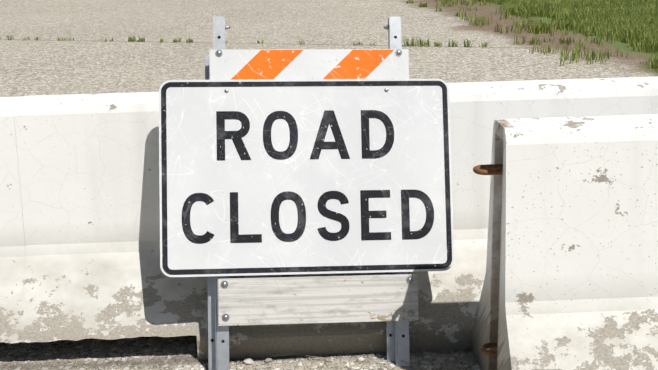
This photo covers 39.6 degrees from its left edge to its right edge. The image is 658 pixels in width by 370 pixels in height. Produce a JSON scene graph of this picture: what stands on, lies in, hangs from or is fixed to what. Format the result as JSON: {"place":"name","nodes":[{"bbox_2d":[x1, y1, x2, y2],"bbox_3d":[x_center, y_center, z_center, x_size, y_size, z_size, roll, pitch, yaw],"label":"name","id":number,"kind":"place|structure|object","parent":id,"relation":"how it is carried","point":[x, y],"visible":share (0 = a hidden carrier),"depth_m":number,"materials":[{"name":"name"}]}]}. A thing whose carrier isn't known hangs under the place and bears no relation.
{"place":"outdoors","nodes":[
{"label":"outdoors","id":0,"kind":"place"},
{"bbox_2d":[0,0,657,369],"bbox_3d":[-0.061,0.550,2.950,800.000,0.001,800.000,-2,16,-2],"label":"ground","id":1,"kind":"structure","parent":0,"point":[86,60],"depth_m":10.58,"materials":[{"name":"beige gravel"}]},
{"bbox_2d":[0,96,24,343],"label":"barrier","id":2,"kind":"object","parent":1,"relation":"on","point":[12,251],"visible":0.52,"depth_m":2.96,"materials":[{"name":"paint"}]},
{"bbox_2d":[0,335,479,369],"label":"pebbles","id":3,"kind":"object","parent":1,"relation":"on","point":[247,361],"visible":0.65,"depth_m":2.93,"materials":[{"name":"grey gravel"}]},
{"bbox_2d":[75,345,476,369],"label":"straw debris","id":4,"kind":"object","parent":1,"relation":"on","point":[383,365],"visible":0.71,"depth_m":2.90,"materials":[{"name":"beige plant"}]},
{"bbox_2d":[205,16,409,369],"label":"barricade legs","id":5,"kind":"object","parent":1,"relation":"on","point":[397,334],"visible":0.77,"depth_m":2.87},
{"bbox_2d":[159,79,453,276],"bbox_3d":[-0.067,-0.028,2.853,0.914,0.610,0.015,-1,-4,-6],"label":"road closed sign","id":6,"kind":"object","parent":5,"relation":"attached to","point":[288,176],"visible":1,"depth_m":2.85,"materials":[{"name":"white metal"}]},
{"bbox_2d":[209,49,408,79],"bbox_3d":[-0.059,-0.328,2.887,0.630,0.200,0.021,-1,-4,-5],"label":"top rail","id":7,"kind":"object","parent":5,"relation":"attached to","point":[237,64],"visible":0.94,"depth_m":2.88,"materials":[{"name":"white plastic"}]},
{"bbox_2d":[215,25,413,320],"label":"bolts","id":8,"kind":"object","parent":5,"relation":"attached to","point":[409,279],"visible":1,"depth_m":2.85,"materials":[{"name":"silver metal"}]},
{"bbox_2d":[218,274,418,325],"bbox_3d":[-0.032,0.357,2.843,0.623,0.146,0.019,-1,-4,-5],"label":"bottom board","id":9,"kind":"object","parent":5,"relation":"attached to","point":[312,300],"visible":1,"depth_m":2.83,"materials":[{"name":"white wood"}]},
{"bbox_2d":[0,0,657,73],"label":"grass and weeds","id":10,"kind":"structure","parent":1,"relation":"on","point":[634,23],"depth_m":11.65,"materials":[{"name":"green plant"}]},
{"bbox_2d":[14,76,657,359],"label":"barrier","id":11,"kind":"object","parent":1,"relation":"on","point":[88,165],"visible":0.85,"depth_m":2.97,"materials":[{"name":"paint"}]},
{"bbox_2d":[472,114,657,369],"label":"barrier","id":12,"kind":"object","parent":1,"relation":"on","point":[571,279],"visible":1,"depth_m":2.43,"materials":[{"name":"paint"}]},
{"bbox_2d":[473,164,502,355],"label":"rebar loops","id":13,"kind":"object","parent":12,"relation":"attached to","point":[492,169],"visible":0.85,"depth_m":2.50,"materials":[{"name":"brown metal"}]}
]}

